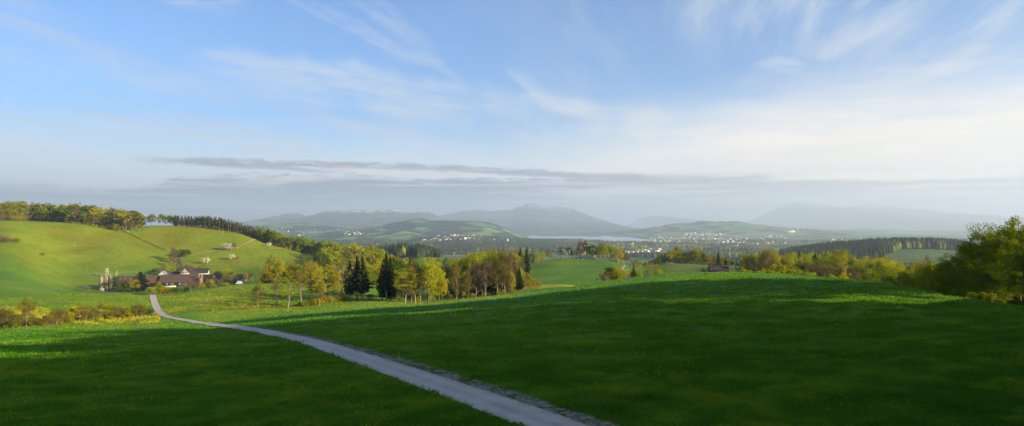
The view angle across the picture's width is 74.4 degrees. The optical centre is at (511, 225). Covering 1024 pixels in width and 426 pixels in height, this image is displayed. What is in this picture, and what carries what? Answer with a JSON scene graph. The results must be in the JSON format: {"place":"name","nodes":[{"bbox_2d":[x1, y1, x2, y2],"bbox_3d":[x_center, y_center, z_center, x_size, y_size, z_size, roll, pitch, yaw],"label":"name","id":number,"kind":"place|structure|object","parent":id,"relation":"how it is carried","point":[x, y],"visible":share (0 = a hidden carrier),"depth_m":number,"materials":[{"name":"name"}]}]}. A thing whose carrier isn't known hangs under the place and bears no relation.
{"place":"outdoors","nodes":[
{"label":"outdoors","id":0,"kind":"place"},
{"bbox_2d":[166,211,266,227],"bbox_3d":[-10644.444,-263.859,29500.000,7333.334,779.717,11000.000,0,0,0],"label":"mountain","id":1,"kind":"structure","parent":0,"point":[225,215],"depth_m":29159.04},
{"bbox_2d":[232,223,349,236],"bbox_3d":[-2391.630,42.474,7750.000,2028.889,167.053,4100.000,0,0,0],"label":"hill","id":2,"kind":"structure","parent":0,"point":[295,229],"depth_m":7678.08,"materials":[{"name":"green plant"}]},
{"bbox_2d":[217,209,452,229],"bbox_3d":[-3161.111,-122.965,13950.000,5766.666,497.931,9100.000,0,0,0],"label":"mountain","id":3,"kind":"structure","parent":0,"point":[351,218],"depth_m":13394.52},
{"bbox_2d":[290,218,528,240],"bbox_3d":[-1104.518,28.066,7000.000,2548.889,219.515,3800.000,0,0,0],"label":"hill","id":4,"kind":"structure","parent":0,"point":[411,229],"depth_m":6503.38,"materials":[{"name":"green plant"}]},
{"bbox_2d":[0,220,1023,425],"bbox_3d":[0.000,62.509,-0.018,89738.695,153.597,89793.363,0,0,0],"label":"ground","id":5,"kind":"structure","parent":0,"point":[26,267],"depth_m":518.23,"materials":[{"name":"green plant"}]},
{"bbox_2d":[0,308,20,325],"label":"budding tree","id":6,"kind":"object","parent":5,"relation":"on","point":[11,313],"visible":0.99,"depth_m":156.47,"materials":[{"name":"green plant"}]},
{"bbox_2d":[11,294,42,326],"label":"budding tree","id":7,"kind":"object","parent":5,"relation":"on","point":[25,311],"visible":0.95,"depth_m":165.95,"materials":[{"name":"green plant"}]},
{"bbox_2d":[47,307,69,323],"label":"budding tree","id":8,"kind":"object","parent":5,"relation":"on","point":[59,311],"visible":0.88,"depth_m":174.71,"materials":[{"name":"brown plant"}]},
{"bbox_2d":[70,305,88,321],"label":"budding tree","id":9,"kind":"object","parent":5,"relation":"on","point":[84,311],"visible":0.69,"depth_m":190.14,"materials":[{"name":"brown plant"}]},
{"bbox_2d":[101,277,123,289],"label":"broadleaf tree","id":10,"kind":"object","parent":5,"relation":"on","point":[114,280],"visible":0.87,"depth_m":568.17,"materials":[{"name":"green plant"}]},
{"bbox_2d":[115,276,136,286],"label":"barn","id":11,"kind":"structure","parent":5,"relation":"on","point":[125,278],"depth_m":586.39,"materials":[{"name":"brown brick"}]},
{"bbox_2d":[115,279,140,291],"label":"bush","id":12,"kind":"object","parent":5,"relation":"on","point":[121,285],"visible":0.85,"depth_m":551.05,"materials":[{"name":"green plant"}]},
{"bbox_2d":[129,271,152,290],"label":"spruce tree","id":13,"kind":"object","parent":5,"relation":"on","point":[142,280],"visible":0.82,"depth_m":558.35,"materials":[{"name":"green plant"}]},
{"bbox_2d":[136,275,160,285],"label":"barn","id":14,"kind":"structure","parent":5,"relation":"on","point":[153,279],"depth_m":586.08,"materials":[{"name":"red tile"}]},
{"bbox_2d":[159,274,203,286],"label":"barn","id":15,"kind":"structure","parent":5,"relation":"on","point":[173,279],"depth_m":586.20,"materials":[{"name":"brown tile"}]},
{"bbox_2d":[179,267,197,273],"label":"farmhouse","id":16,"kind":"object","parent":5,"relation":"on","point":[188,270],"visible":0.43,"depth_m":600.21,"materials":[{"name":"paint"}]},
{"bbox_2d":[193,268,209,273],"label":"farmhouse","id":17,"kind":"object","parent":5,"relation":"on","point":[202,270],"visible":0.38,"depth_m":618.50,"materials":[{"name":"paint"}]},
{"bbox_2d":[233,274,251,282],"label":"shed","id":18,"kind":"structure","parent":5,"relation":"on","point":[239,277],"depth_m":591.75,"materials":[{"name":"tile"}]},
{"bbox_2d":[250,284,266,307],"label":"budding tree","id":19,"kind":"object","parent":5,"relation":"on","point":[262,293],"visible":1,"depth_m":252.77,"materials":[{"name":"green plant"}]},
{"bbox_2d":[259,263,269,283],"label":"birch tree","id":20,"kind":"object","parent":5,"relation":"on","point":[265,268],"visible":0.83,"depth_m":371.37,"materials":[{"name":"green plant"}]},
{"bbox_2d":[270,275,282,304],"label":"bare tree","id":21,"kind":"object","parent":5,"relation":"on","point":[276,287],"visible":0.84,"depth_m":263.48,"materials":[{"name":"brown plant"}]},
{"bbox_2d":[269,255,286,280],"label":"broadleaf tree","id":22,"kind":"object","parent":5,"relation":"on","point":[280,264],"visible":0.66,"depth_m":379.07,"materials":[{"name":"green plant"}]},
{"bbox_2d":[279,271,297,307],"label":"birch tree","id":23,"kind":"object","parent":5,"relation":"on","point":[289,286],"visible":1,"depth_m":252.88,"materials":[{"name":"green plant"}]},
{"bbox_2d":[281,251,301,274],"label":"broadleaf tree","id":24,"kind":"object","parent":5,"relation":"on","point":[287,266],"visible":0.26,"depth_m":394.90,"materials":[{"name":"green plant"}]},
{"bbox_2d":[293,272,310,301],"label":"bare tree","id":25,"kind":"object","parent":5,"relation":"on","point":[303,283],"visible":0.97,"depth_m":268.92,"materials":[{"name":"brown plant"}]},
{"bbox_2d":[305,272,317,297],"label":"birch tree","id":26,"kind":"object","parent":5,"relation":"on","point":[310,276],"visible":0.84,"depth_m":290.94,"materials":[{"name":"green plant"}]},
{"bbox_2d":[311,268,326,304],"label":"birch tree","id":27,"kind":"object","parent":5,"relation":"on","point":[319,280],"visible":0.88,"depth_m":254.35,"materials":[{"name":"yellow plant"}]},
{"bbox_2d":[315,283,323,300],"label":"budding tree","id":28,"kind":"object","parent":5,"relation":"on","point":[320,291],"visible":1,"depth_m":253.07,"materials":[{"name":"green plant"}]},
{"bbox_2d":[1,217,654,326],"bbox_3d":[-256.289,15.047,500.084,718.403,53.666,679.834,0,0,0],"label":"undergrowth","id":29,"kind":"object","parent":5,"relation":"on","point":[313,254],"visible":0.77,"depth_m":742.41,"materials":[{"name":"green plant"}]},
{"bbox_2d":[319,262,336,296],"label":"birch tree","id":30,"kind":"object","parent":5,"relation":"on","point":[326,277],"visible":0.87,"depth_m":274.27,"materials":[{"name":"green plant"}]},
{"bbox_2d":[328,272,342,300],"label":"birch tree","id":31,"kind":"object","parent":5,"relation":"on","point":[337,290],"visible":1,"depth_m":272.01,"materials":[{"name":"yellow plant"}]},
{"bbox_2d":[330,253,354,300],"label":"tree","id":32,"kind":"object","parent":5,"relation":"on","point":[343,267],"visible":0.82,"depth_m":277.56,"materials":[{"name":"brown plant"}]},
{"bbox_2d":[343,261,357,299],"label":"spruce tree","id":33,"kind":"object","parent":5,"relation":"on","point":[349,288],"visible":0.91,"depth_m":277.71,"materials":[{"name":"green plant"}]},
{"bbox_2d":[352,255,359,299],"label":"spruce tree","id":34,"kind":"object","parent":5,"relation":"on","point":[356,266],"visible":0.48,"depth_m":282.75,"materials":[{"name":"green plant"}]},
{"bbox_2d":[355,256,372,299],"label":"spruce tree","id":35,"kind":"object","parent":5,"relation":"on","point":[362,285],"visible":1,"depth_m":276.95,"materials":[{"name":"green plant"}]},
{"bbox_2d":[312,238,423,248],"bbox_3d":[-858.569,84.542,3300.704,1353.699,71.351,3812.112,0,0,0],"label":"forest","id":36,"kind":"object","parent":5,"relation":"on","point":[365,242],"visible":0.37,"depth_m":4252.50,"materials":[{"name":"green plant"}]},
{"bbox_2d":[149,294,589,425],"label":"lane","id":37,"kind":"structure","parent":5,"relation":"on","point":[510,409],"depth_m":49.25,"materials":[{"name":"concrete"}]},
{"bbox_2d":[365,265,378,283],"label":"broadleaf tree","id":38,"kind":"object","parent":5,"relation":"on","point":[371,275],"visible":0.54,"depth_m":383.20,"materials":[{"name":"green plant"}]},
{"bbox_2d":[27,242,733,324],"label":"budding woodland","id":39,"kind":"object","parent":5,"relation":"on","point":[44,317],"visible":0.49,"depth_m":170.07,"materials":[{"name":"green plant"}]},
{"bbox_2d":[376,253,395,300],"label":"spruce tree","id":40,"kind":"object","parent":5,"relation":"on","point":[386,281],"visible":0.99,"depth_m":275.21,"materials":[{"name":"green plant"}]},
{"bbox_2d":[381,257,398,299],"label":"spruce tree","id":41,"kind":"object","parent":5,"relation":"on","point":[392,294],"visible":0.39,"depth_m":283.39,"materials":[{"name":"green plant"}]},
{"bbox_2d":[383,256,411,299],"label":"broadleaf tree","id":42,"kind":"object","parent":5,"relation":"on","point":[395,261],"visible":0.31,"depth_m":290.89,"materials":[{"name":"green plant"}]},
{"bbox_2d":[392,266,420,302],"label":"birch tree","id":43,"kind":"object","parent":5,"relation":"on","point":[402,275],"visible":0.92,"depth_m":261.49,"materials":[{"name":"green plant"}]},
{"bbox_2d":[376,242,443,257],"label":"forest","id":44,"kind":"object","parent":5,"relation":"on","point":[399,249],"visible":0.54,"depth_m":1172.02,"materials":[{"name":"green plant"}]},
{"bbox_2d":[404,269,418,302],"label":"budding tree","id":45,"kind":"object","parent":5,"relation":"on","point":[411,279],"visible":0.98,"depth_m":261.19,"materials":[{"name":"brown plant"}]},
{"bbox_2d":[403,252,427,302],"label":"budding tree","id":46,"kind":"object","parent":5,"relation":"on","point":[413,267],"visible":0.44,"depth_m":267.22,"materials":[{"name":"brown plant"}]},
{"bbox_2d":[220,323,620,425],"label":"gravel verge","id":47,"kind":"structure","parent":5,"relation":"on","point":[565,412],"depth_m":48.47,"materials":[{"name":"grey gravel"}]},
{"bbox_2d":[413,265,428,302],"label":"budding tree","id":48,"kind":"object","parent":5,"relation":"on","point":[420,289],"visible":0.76,"depth_m":265.27,"materials":[{"name":"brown plant"}]},
{"bbox_2d":[410,257,441,302],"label":"broadleaf tree","id":49,"kind":"object","parent":5,"relation":"on","point":[426,267],"visible":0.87,"depth_m":265.49,"materials":[{"name":"green plant"}]},
{"bbox_2d":[422,268,448,301],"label":"broadleaf tree","id":50,"kind":"object","parent":5,"relation":"on","point":[441,274],"visible":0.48,"depth_m":270.70,"materials":[{"name":"green plant"}]},
{"bbox_2d":[436,276,447,301],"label":"broadleaf tree","id":51,"kind":"object","parent":5,"relation":"on","point":[444,285],"visible":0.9,"depth_m":271.82,"materials":[{"name":"green plant"}]},
{"bbox_2d":[0,201,896,321],"bbox_3d":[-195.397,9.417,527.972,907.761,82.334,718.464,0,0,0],"label":"broadleaf woodland","id":52,"kind":"object","parent":5,"relation":"on","point":[329,251],"visible":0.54,"depth_m":655.43,"materials":[{"name":"green plant"}]},
{"bbox_2d":[448,264,464,298],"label":"budding tree","id":53,"kind":"object","parent":5,"relation":"on","point":[452,275],"visible":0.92,"depth_m":289.80,"materials":[{"name":"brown plant"}]},
{"bbox_2d":[463,269,473,291],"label":"budding tree","id":54,"kind":"object","parent":5,"relation":"on","point":[468,283],"visible":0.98,"depth_m":289.71,"materials":[{"name":"green plant"}]},
{"bbox_2d":[461,251,487,296],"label":"broadleaf tree","id":55,"kind":"object","parent":5,"relation":"on","point":[472,257],"visible":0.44,"depth_m":311.98,"materials":[{"name":"green plant"}]},
{"bbox_2d":[469,262,484,296],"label":"budding tree","id":56,"kind":"object","parent":5,"relation":"on","point":[476,278],"visible":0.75,"depth_m":299.13,"materials":[{"name":"brown plant"}]},
{"bbox_2d":[474,262,493,295],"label":"budding tree","id":57,"kind":"object","parent":5,"relation":"on","point":[485,276],"visible":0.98,"depth_m":295.62,"materials":[{"name":"brown plant"}]},
{"bbox_2d":[483,264,495,295],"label":"spruce tree","id":58,"kind":"object","parent":5,"relation":"on","point":[490,289],"visible":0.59,"depth_m":305.37,"materials":[{"name":"green plant"}]},
{"bbox_2d":[409,235,582,255],"bbox_3d":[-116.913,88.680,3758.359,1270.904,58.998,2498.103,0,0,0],"label":"forest","id":59,"kind":"object","parent":5,"relation":"on","point":[454,247],"visible":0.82,"depth_m":3667.83,"materials":[{"name":"green plant"}]},
{"bbox_2d":[487,258,507,294],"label":"budding tree","id":60,"kind":"object","parent":5,"relation":"on","point":[495,272],"visible":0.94,"depth_m":296.66,"materials":[{"name":"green plant"}]},
{"bbox_2d":[497,261,513,293],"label":"budding tree","id":61,"kind":"object","parent":5,"relation":"on","point":[509,277],"visible":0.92,"depth_m":298.25,"materials":[{"name":"brown plant"}]},
{"bbox_2d":[10,287,1009,425],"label":"dandelions","id":62,"kind":"object","parent":5,"relation":"on","point":[311,349],"visible":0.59,"depth_m":182.77,"materials":[{"name":"yellow plant"}]},
{"bbox_2d":[499,249,524,286],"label":"budding tree","id":63,"kind":"object","parent":5,"relation":"on","point":[511,257],"visible":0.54,"depth_m":312.57,"materials":[{"name":"brown plant"}]},
{"bbox_2d":[515,268,525,289],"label":"spruce tree","id":64,"kind":"object","parent":5,"relation":"on","point":[519,284],"visible":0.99,"depth_m":304.47,"materials":[{"name":"green plant"}]},
{"bbox_2d":[523,247,530,270],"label":"spruce tree","id":65,"kind":"object","parent":5,"relation":"on","point":[526,259],"visible":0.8,"depth_m":479.62,"materials":[{"name":"green plant"}]},
{"bbox_2d":[576,241,588,258],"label":"budding tree","id":66,"kind":"object","parent":5,"relation":"on","point":[582,245],"visible":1,"depth_m":564.05,"materials":[{"name":"green plant"}]},
{"bbox_2d":[586,244,597,259],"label":"broadleaf tree","id":67,"kind":"object","parent":5,"relation":"on","point":[590,250],"visible":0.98,"depth_m":564.77,"materials":[{"name":"green plant"}]},
{"bbox_2d":[597,244,608,256],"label":"broadleaf tree","id":68,"kind":"object","parent":5,"relation":"on","point":[601,251],"visible":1,"depth_m":559.49,"materials":[{"name":"green plant"}]},
{"bbox_2d":[562,239,689,262],"bbox_3d":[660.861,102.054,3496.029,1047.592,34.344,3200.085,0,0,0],"label":"forest","id":69,"kind":"object","parent":5,"relation":"on","point":[639,245],"visible":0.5,"depth_m":3551.56,"materials":[{"name":"green plant"}]},
{"bbox_2d":[422,227,968,244],"bbox_3d":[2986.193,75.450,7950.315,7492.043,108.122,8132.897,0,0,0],"label":"town","id":70,"kind":"object","parent":5,"relation":"on","point":[683,237],"visible":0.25,"depth_m":5948.57},
{"bbox_2d":[707,263,723,271],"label":"hay barn","id":71,"kind":"structure","parent":5,"relation":"on","point":[714,267],"depth_m":433.45,"materials":[{"name":"wood"}]},
{"bbox_2d":[744,255,756,270],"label":"budding tree","id":72,"kind":"object","parent":5,"relation":"on","point":[749,266],"visible":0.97,"depth_m":418.09,"materials":[{"name":"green plant"}]},
{"bbox_2d":[673,239,853,265],"bbox_3d":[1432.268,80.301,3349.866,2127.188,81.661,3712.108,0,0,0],"label":"forest","id":73,"kind":"object","parent":5,"relation":"on","point":[738,248],"visible":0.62,"depth_m":3389.27,"materials":[{"name":"green plant"}]},
{"bbox_2d":[753,245,774,270],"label":"budding tree","id":74,"kind":"object","parent":5,"relation":"on","point":[764,260],"visible":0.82,"depth_m":391.88,"materials":[{"name":"brown plant"}]},
{"bbox_2d":[766,248,781,267],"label":"broadleaf tree","id":75,"kind":"object","parent":5,"relation":"on","point":[775,256],"visible":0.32,"depth_m":397.18,"materials":[{"name":"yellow plant"}]},
{"bbox_2d":[781,254,799,270],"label":"broadleaf tree","id":76,"kind":"object","parent":5,"relation":"on","point":[792,262],"visible":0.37,"depth_m":375.36,"materials":[{"name":"plant"}]},
{"bbox_2d":[802,259,828,274],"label":"budding tree","id":77,"kind":"object","parent":5,"relation":"on","point":[813,267],"visible":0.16,"depth_m":231.79,"materials":[{"name":"brown plant"}]},
{"bbox_2d":[814,265,832,276],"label":"budding tree","id":78,"kind":"object","parent":5,"relation":"on","point":[822,273],"visible":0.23,"depth_m":224.85,"materials":[{"name":"brown plant"}]},
{"bbox_2d":[818,250,840,265],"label":"broadleaf tree","id":79,"kind":"object","parent":5,"relation":"on","point":[824,256],"visible":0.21,"depth_m":357.41,"materials":[{"name":"green plant"}]},
{"bbox_2d":[822,243,852,276],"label":"broadleaf tree","id":80,"kind":"object","parent":5,"relation":"on","point":[839,258],"visible":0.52,"depth_m":329.34,"materials":[{"name":"green plant"}]},
{"bbox_2d":[854,256,884,278],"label":"broadleaf tree","id":81,"kind":"object","parent":5,"relation":"on","point":[867,257],"visible":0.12,"depth_m":267.74,"materials":[{"name":"green plant"}]},
{"bbox_2d":[862,269,884,281],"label":"broadleaf tree","id":82,"kind":"object","parent":5,"relation":"on","point":[872,272],"visible":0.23,"depth_m":238.82,"materials":[{"name":"green plant"}]},
{"bbox_2d":[779,236,974,259],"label":"forest","id":83,"kind":"object","parent":5,"relation":"on","point":[860,248],"visible":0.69,"depth_m":1549.93,"materials":[{"name":"green plant"}]},
{"bbox_2d":[860,259,893,280],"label":"broadleaf tree","id":84,"kind":"object","parent":5,"relation":"on","point":[867,268],"visible":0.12,"depth_m":255.63,"materials":[{"name":"green plant"}]},
{"bbox_2d":[865,261,890,279],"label":"broadleaf tree","id":85,"kind":"object","parent":5,"relation":"on","point":[871,265],"visible":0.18,"depth_m":251.08,"materials":[{"name":"green plant"}]},
{"bbox_2d":[897,265,916,288],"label":"broadleaf tree","id":86,"kind":"object","parent":5,"relation":"on","point":[905,277],"visible":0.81,"depth_m":158.72,"materials":[{"name":"green plant"}]},
{"bbox_2d":[836,238,979,243],"bbox_3d":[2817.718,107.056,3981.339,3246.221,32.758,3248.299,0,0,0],"label":"forest","id":87,"kind":"object","parent":5,"relation":"on","point":[844,239],"visible":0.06,"depth_m":5174.19,"materials":[{"name":"green plant"}]},
{"bbox_2d":[910,264,929,288],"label":"broadleaf tree","id":88,"kind":"object","parent":5,"relation":"on","point":[916,275],"visible":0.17,"depth_m":160.15,"materials":[{"name":"green plant"}]},
{"bbox_2d":[916,259,948,288],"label":"broadleaf tree","id":89,"kind":"object","parent":5,"relation":"on","point":[924,276],"visible":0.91,"depth_m":150.98,"materials":[{"name":"green plant"}]},
{"bbox_2d":[925,253,958,290],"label":"broadleaf tree","id":90,"kind":"object","parent":5,"relation":"on","point":[939,270],"visible":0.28,"depth_m":152.13,"materials":[{"name":"green plant"}]},
{"bbox_2d":[941,251,976,292],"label":"broadleaf tree","id":91,"kind":"object","parent":5,"relation":"on","point":[953,281],"visible":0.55,"depth_m":144.94,"materials":[{"name":"green plant"}]},
{"bbox_2d":[943,229,996,281],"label":"broadleaf tree","id":92,"kind":"object","parent":5,"relation":"on","point":[962,249],"visible":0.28,"depth_m":147.75,"materials":[{"name":"green plant"}]},
{"bbox_2d":[955,255,990,292],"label":"broadleaf tree","id":93,"kind":"object","parent":5,"relation":"on","point":[966,285],"visible":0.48,"depth_m":132.43,"materials":[{"name":"green plant"}]},
{"bbox_2d":[954,222,1003,297],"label":"broadleaf tree","id":94,"kind":"object","parent":5,"relation":"on","point":[988,226],"visible":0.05,"depth_m":150.54,"materials":[{"name":"green plant"}]},
{"bbox_2d":[965,246,1011,295],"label":"broadleaf tree","id":95,"kind":"object","parent":5,"relation":"on","point":[980,284],"visible":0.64,"depth_m":127.55,"materials":[{"name":"green plant"}]},
{"bbox_2d":[967,229,1011,299],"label":"broadleaf tree","id":96,"kind":"object","parent":5,"relation":"on","point":[984,252],"visible":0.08,"depth_m":142.69,"materials":[{"name":"green plant"}]},
{"bbox_2d":[984,236,1022,300],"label":"broadleaf tree","id":97,"kind":"object","parent":5,"relation":"on","point":[1008,254],"visible":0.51,"depth_m":121.86,"materials":[{"name":"green plant"}]},
{"bbox_2d":[984,219,1023,298],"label":"broadleaf tree","id":98,"kind":"object","parent":5,"relation":"on","point":[993,245],"visible":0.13,"depth_m":137.32,"materials":[{"name":"green plant"}]},
{"bbox_2d":[985,219,1023,296],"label":"broadleaf tree","id":99,"kind":"object","parent":5,"relation":"on","point":[1003,230],"visible":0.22,"depth_m":137.28,"materials":[{"name":"green plant"}]},
{"bbox_2d":[998,232,1023,296],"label":"broadleaf tree","id":100,"kind":"object","parent":5,"relation":"on","point":[1021,239],"visible":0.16,"depth_m":127.38,"materials":[{"name":"green plant"}]},
{"bbox_2d":[999,244,1023,305],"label":"broadleaf tree","id":101,"kind":"object","parent":5,"relation":"on","point":[1019,263],"visible":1,"depth_m":111.81,"materials":[{"name":"green plant"}]},
{"bbox_2d":[1001,216,1022,302],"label":"broadleaf tree","id":102,"kind":"object","parent":5,"relation":"on","point":[1018,223],"visible":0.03,"depth_m":145.14,"materials":[{"name":"green plant"}]},
{"bbox_2d":[0,0,1023,225],"label":"sky","id":103,"kind":"structure","parent":0,"point":[620,112],"materials":[{"name":"blue"}]},
{"bbox_2d":[438,203,641,233],"bbox_3d":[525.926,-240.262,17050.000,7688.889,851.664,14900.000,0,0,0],"label":"mountain","id":104,"kind":"structure","parent":0,"point":[531,218],"depth_m":15651.29,"materials":[{"name":"grass"},{"name":"forest foliage"},{"name":"rock"}]},
{"bbox_2d":[527,235,648,240],"bbox_3d":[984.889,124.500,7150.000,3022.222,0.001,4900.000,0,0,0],"label":"lake","id":105,"kind":"structure","parent":0,"point":[590,238],"depth_m":7229.36,"materials":[{"name":"grey liquid"}]},
{"bbox_2d":[612,221,929,236],"bbox_3d":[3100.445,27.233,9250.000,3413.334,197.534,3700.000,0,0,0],"label":"hill","id":106,"kind":"structure","parent":0,"point":[728,228],"depth_m":8672.08,"materials":[{"name":"grass"},{"name":"tree foliage"}]},
{"bbox_2d":[626,202,1023,230],"bbox_3d":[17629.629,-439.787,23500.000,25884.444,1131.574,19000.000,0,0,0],"label":"mountain","id":107,"kind":"structure","parent":0,"point":[813,214],"depth_m":23292.16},
{"bbox_2d":[777,223,1022,230],"bbox_3d":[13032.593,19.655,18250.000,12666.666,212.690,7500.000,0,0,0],"label":"hill","id":108,"kind":"structure","parent":0,"point":[861,226],"depth_m":17682.46,"materials":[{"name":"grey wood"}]},
{"bbox_2d":[843,229,998,232],"bbox_3d":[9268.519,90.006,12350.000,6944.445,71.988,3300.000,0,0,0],"label":"hill","id":109,"kind":"structure","parent":0,"point":[906,231],"depth_m":11866.68,"materials":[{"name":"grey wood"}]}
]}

